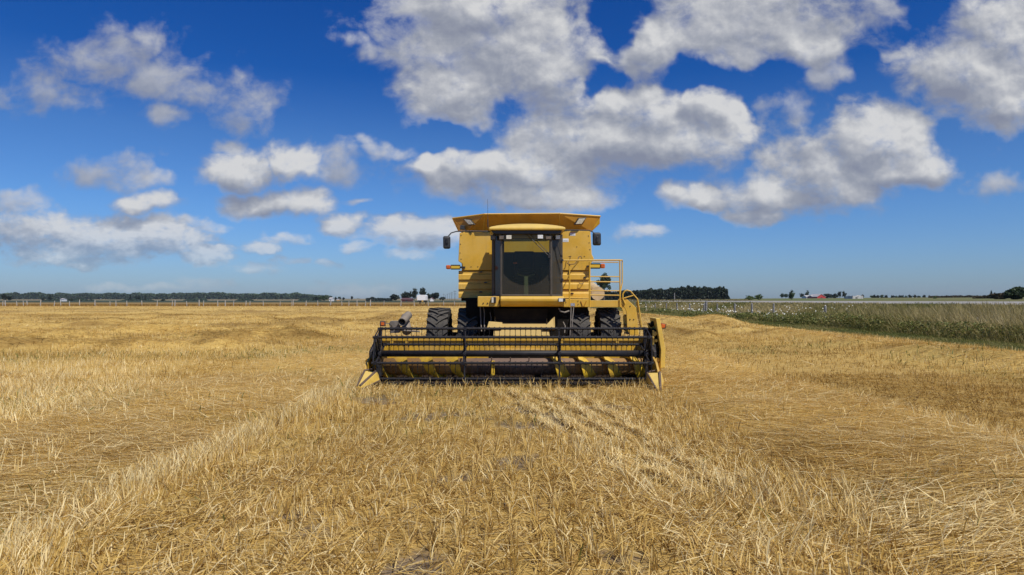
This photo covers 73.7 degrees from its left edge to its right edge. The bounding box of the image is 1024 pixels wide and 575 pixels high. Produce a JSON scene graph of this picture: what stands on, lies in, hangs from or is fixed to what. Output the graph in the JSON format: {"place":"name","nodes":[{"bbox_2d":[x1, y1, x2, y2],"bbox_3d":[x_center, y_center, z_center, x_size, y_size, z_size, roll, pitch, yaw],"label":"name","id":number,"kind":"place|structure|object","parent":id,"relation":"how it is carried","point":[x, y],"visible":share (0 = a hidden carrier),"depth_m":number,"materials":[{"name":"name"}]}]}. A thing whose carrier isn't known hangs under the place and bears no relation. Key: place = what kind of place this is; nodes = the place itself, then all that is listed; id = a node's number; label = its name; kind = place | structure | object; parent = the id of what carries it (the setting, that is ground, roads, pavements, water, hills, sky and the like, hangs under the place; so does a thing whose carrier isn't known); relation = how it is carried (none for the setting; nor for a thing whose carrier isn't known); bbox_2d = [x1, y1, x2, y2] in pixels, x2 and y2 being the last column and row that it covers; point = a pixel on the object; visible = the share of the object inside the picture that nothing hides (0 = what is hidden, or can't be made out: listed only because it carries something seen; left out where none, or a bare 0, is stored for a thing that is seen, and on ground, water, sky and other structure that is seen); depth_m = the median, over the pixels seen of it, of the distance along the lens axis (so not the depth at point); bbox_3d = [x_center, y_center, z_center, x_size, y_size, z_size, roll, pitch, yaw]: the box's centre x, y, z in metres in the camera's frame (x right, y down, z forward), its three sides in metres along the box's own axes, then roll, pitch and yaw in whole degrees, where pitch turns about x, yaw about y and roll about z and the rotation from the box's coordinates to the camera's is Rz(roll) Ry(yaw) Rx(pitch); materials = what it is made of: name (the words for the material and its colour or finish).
{"place":"outdoors","nodes":[
{"label":"outdoors","id":0,"kind":"place"},
{"bbox_2d":[0,299,460,300],"bbox_3d":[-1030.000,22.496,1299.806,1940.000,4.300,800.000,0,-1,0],"label":"ripe field","id":1,"kind":"structure","parent":0,"point":[229,299],"depth_m":1220.97,"materials":[{"name":"yellow plant"}]},
{"bbox_2d":[0,292,331,298],"bbox_3d":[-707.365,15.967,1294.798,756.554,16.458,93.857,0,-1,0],"label":"wood","id":2,"kind":"object","parent":1,"relation":"on","point":[115,295],"visible":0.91,"depth_m":1252.76,"materials":[{"name":"green plant"}]},
{"bbox_2d":[0,302,465,304],"bbox_3d":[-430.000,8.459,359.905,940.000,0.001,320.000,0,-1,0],"label":"pasture","id":3,"kind":"structure","parent":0,"point":[163,303],"depth_m":364.67,"materials":[{"name":"green plant"}]},
{"bbox_2d":[1,293,7,300],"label":"broadleaf tree","id":4,"kind":"object","parent":3,"relation":"on","point":[4,297],"visible":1,"depth_m":419.34,"materials":[{"name":"green plant"}]},
{"bbox_2d":[0,304,465,305],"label":"fence","id":5,"kind":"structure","parent":3,"relation":"on","point":[234,305],"depth_m":201.28,"materials":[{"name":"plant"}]},
{"bbox_2d":[389,294,399,300],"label":"broadleaf tree","id":6,"kind":"object","parent":3,"relation":"on","point":[394,297],"visible":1,"depth_m":398.82,"materials":[{"name":"green plant"}]},
{"bbox_2d":[400,291,412,297],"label":"broadleaf tree","id":7,"kind":"object","parent":3,"relation":"on","point":[407,295],"visible":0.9,"depth_m":418.60,"materials":[{"name":"green plant"}]},
{"bbox_2d":[401,298,413,300],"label":"farm shed","id":8,"kind":"structure","parent":3,"relation":"on","point":[407,299],"depth_m":404.93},
{"bbox_2d":[410,289,417,298],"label":"broadleaf tree","id":9,"kind":"object","parent":3,"relation":"on","point":[414,292],"visible":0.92,"depth_m":429.43,"materials":[{"name":"green plant"}]},
{"bbox_2d":[417,295,427,303],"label":"box trailer","id":10,"kind":"object","parent":3,"relation":"on","point":[422,297],"visible":0.85,"depth_m":299.99,"materials":[{"name":"white metal"}]},
{"bbox_2d":[419,287,426,294],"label":"broadleaf tree","id":11,"kind":"object","parent":3,"relation":"on","point":[422,291],"visible":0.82,"depth_m":428.52,"materials":[{"name":"green plant"}]},
{"bbox_2d":[427,292,438,298],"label":"broadleaf tree","id":12,"kind":"object","parent":3,"relation":"on","point":[435,295],"visible":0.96,"depth_m":418.52,"materials":[{"name":"green plant"}]},
{"bbox_2d":[0,306,1023,574],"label":"field","id":13,"kind":"structure","parent":0,"point":[526,516],"depth_m":8.00,"materials":[{"name":"yellow plant"}]},
{"bbox_2d":[0,300,465,305],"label":"wire fence","id":14,"kind":"object","parent":13,"relation":"on","point":[199,301],"visible":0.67,"depth_m":199.25,"materials":[{"name":"grey metal"}]},
{"bbox_2d":[0,306,654,313],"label":"stubble","id":15,"kind":"object","parent":13,"relation":"on","point":[181,307],"visible":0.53,"depth_m":149.18,"materials":[{"name":"beige plant"}]},
{"bbox_2d":[0,310,845,333],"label":"stubble","id":16,"kind":"object","parent":13,"relation":"on","point":[721,323],"visible":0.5,"depth_m":53.16,"materials":[{"name":"beige plant"}]},
{"bbox_2d":[356,213,665,390],"bbox_3d":[0.111,0.089,18.771,6.675,4.231,11.060,0,-1,0],"label":"combine harvester","id":17,"kind":"object","parent":13,"relation":"on","point":[528,288],"visible":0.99,"depth_m":15.81,"materials":[{"name":"yellow metal"}]},
{"bbox_2d":[0,328,1021,559],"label":"field weeds","id":18,"kind":"object","parent":13,"relation":"on","point":[443,412],"visible":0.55,"depth_m":12.60,"materials":[{"name":"green plant"}]},
{"bbox_2d":[0,417,1023,574],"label":"stubble","id":19,"kind":"object","parent":13,"relation":"on","point":[209,454],"visible":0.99,"depth_m":5.86,"materials":[{"name":"beige plant"}]},
{"bbox_2d":[0,365,1023,439],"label":"stubble","id":20,"kind":"object","parent":13,"relation":"on","point":[20,382],"visible":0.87,"depth_m":11.64,"materials":[{"name":"beige plant"}]},
{"bbox_2d":[0,323,1023,374],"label":"stubble","id":21,"kind":"object","parent":13,"relation":"on","point":[844,336],"visible":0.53,"depth_m":22.18,"materials":[{"name":"beige plant"}]},
{"bbox_2d":[491,385,779,495],"bbox_3d":[1.124,1.897,9.843,1.753,0.231,7.735,0,-1,-12],"label":"stubble","id":22,"kind":"object","parent":13,"relation":"on","point":[586,430],"visible":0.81,"depth_m":9.26,"materials":[{"name":"beige plant"}]},
{"bbox_2d":[0,0,1023,298],"label":"sky","id":23,"kind":"structure","parent":0,"point":[767,148],"materials":[{"name":"blue"}]},
{"bbox_2d":[596,272,610,299],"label":"poplar tree","id":24,"kind":"object","parent":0,"point":[603,285],"visible":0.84,"depth_m":208.98,"materials":[{"name":"green plant"}]},
{"bbox_2d":[588,307,1023,351],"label":"verge","id":25,"kind":"structure","parent":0,"point":[905,335],"depth_m":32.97,"materials":[{"name":"green plant"}]},
{"bbox_2d":[628,297,1023,300],"bbox_3d":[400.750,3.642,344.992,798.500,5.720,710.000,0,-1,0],"label":"rough field","id":26,"kind":"structure","parent":0,"point":[873,299],"depth_m":130.41,"materials":[{"name":"green plant"}]},
{"bbox_2d":[591,285,727,299],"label":"dark wood","id":27,"kind":"object","parent":26,"relation":"on","point":[693,292],"visible":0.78,"depth_m":330.60,"materials":[{"name":"green plant"}]},
{"bbox_2d":[627,299,750,300],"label":"brush","id":28,"kind":"object","parent":26,"relation":"on","point":[688,300],"visible":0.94,"depth_m":123.62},
{"bbox_2d":[754,294,762,299],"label":"shrub","id":29,"kind":"object","parent":26,"relation":"on","point":[759,296],"visible":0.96,"depth_m":171.68,"materials":[{"name":"green plant"}]},
{"bbox_2d":[787,290,794,299],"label":"broadleaf tree","id":30,"kind":"object","parent":26,"relation":"on","point":[791,295],"visible":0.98,"depth_m":149.73,"materials":[{"name":"green plant"}]},
{"bbox_2d":[808,294,825,297],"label":"barn","id":31,"kind":"structure","parent":26,"relation":"on","point":[818,295],"depth_m":471.12,"materials":[{"name":"metal"}]},
{"bbox_2d":[844,295,862,298],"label":"building","id":32,"kind":"structure","parent":26,"relation":"on","point":[854,297],"depth_m":239.98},
{"bbox_2d":[928,295,987,297],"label":"field hedge","id":33,"kind":"object","parent":26,"relation":"on","point":[958,296],"visible":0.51,"depth_m":320.28,"materials":[{"name":"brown plant"}]},
{"bbox_2d":[972,292,1003,298],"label":"field hedge","id":34,"kind":"object","parent":26,"relation":"on","point":[984,297],"visible":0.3,"depth_m":150.07,"materials":[{"name":"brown plant"}]},
{"bbox_2d":[990,293,1006,298],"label":"shrub","id":35,"kind":"object","parent":26,"relation":"on","point":[997,295],"visible":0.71,"depth_m":109.63,"materials":[{"name":"green plant"}]},
{"bbox_2d":[1003,286,1023,299],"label":"broadleaf tree","id":36,"kind":"object","parent":26,"relation":"on","point":[1015,293],"visible":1,"depth_m":94.58,"materials":[{"name":"green plant"}]},
{"bbox_2d":[632,301,1023,304],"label":"road shoulder","id":37,"kind":"object","parent":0,"point":[849,302],"visible":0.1,"depth_m":68.95},
{"bbox_2d":[645,302,1022,343],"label":"roadside bank","id":38,"kind":"structure","parent":0,"point":[874,305],"depth_m":72.72,"materials":[{"name":"green plant"}]},
{"bbox_2d":[645,302,852,314],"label":"wild flowers","id":39,"kind":"object","parent":38,"relation":"on","point":[736,311],"visible":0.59,"depth_m":81.71,"materials":[{"name":"white plant"}]},
{"bbox_2d":[634,301,978,322],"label":"roadside fence","id":40,"kind":"object","parent":38,"relation":"on","point":[705,307],"visible":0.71,"depth_m":87.86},
{"bbox_2d":[596,299,1023,344],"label":"bank weeds","id":41,"kind":"object","parent":38,"relation":"on","point":[1011,314],"visible":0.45,"depth_m":42.03,"materials":[{"name":"green plant"}]},
{"bbox_2d":[748,301,1023,302],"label":"road","id":42,"kind":"structure","parent":0,"point":[899,301],"depth_m":72.30,"materials":[{"name":"grey asphalt"}]},
{"bbox_3d":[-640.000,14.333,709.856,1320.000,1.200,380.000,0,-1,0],"label":"crop field","id":43,"kind":"structure","parent":0,"visible":0},
{"bbox_2d":[41,298,94,300],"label":"field hedge","id":44,"kind":"object","parent":43,"relation":"on","point":[68,300],"visible":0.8,"depth_m":861.14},
{"bbox_2d":[121,298,154,300],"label":"field hedge","id":45,"kind":"object","parent":43,"relation":"on","point":[138,299],"visible":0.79,"depth_m":860.98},
{"bbox_2d":[183,298,208,300],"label":"field hedge","id":46,"kind":"object","parent":43,"relation":"on","point":[197,299],"visible":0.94,"depth_m":860.48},
{"bbox_2d":[235,298,253,300],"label":"field hedge","id":47,"kind":"object","parent":43,"relation":"on","point":[242,299],"visible":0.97,"depth_m":860.66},
{"bbox_2d":[297,298,321,300],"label":"field hedge","id":48,"kind":"object","parent":43,"relation":"on","point":[307,299],"visible":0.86,"depth_m":860.66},
{"bbox_2d":[318,295,327,300],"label":"broadleaf tree","id":49,"kind":"object","parent":43,"relation":"on","point":[323,297],"visible":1,"depth_m":598.82,"materials":[{"name":"green plant"}]},
{"bbox_2d":[366,297,392,300],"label":"hedge","id":50,"kind":"object","parent":43,"relation":"on","point":[378,299],"visible":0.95,"depth_m":700.65,"materials":[{"name":"green plant"}]}
]}

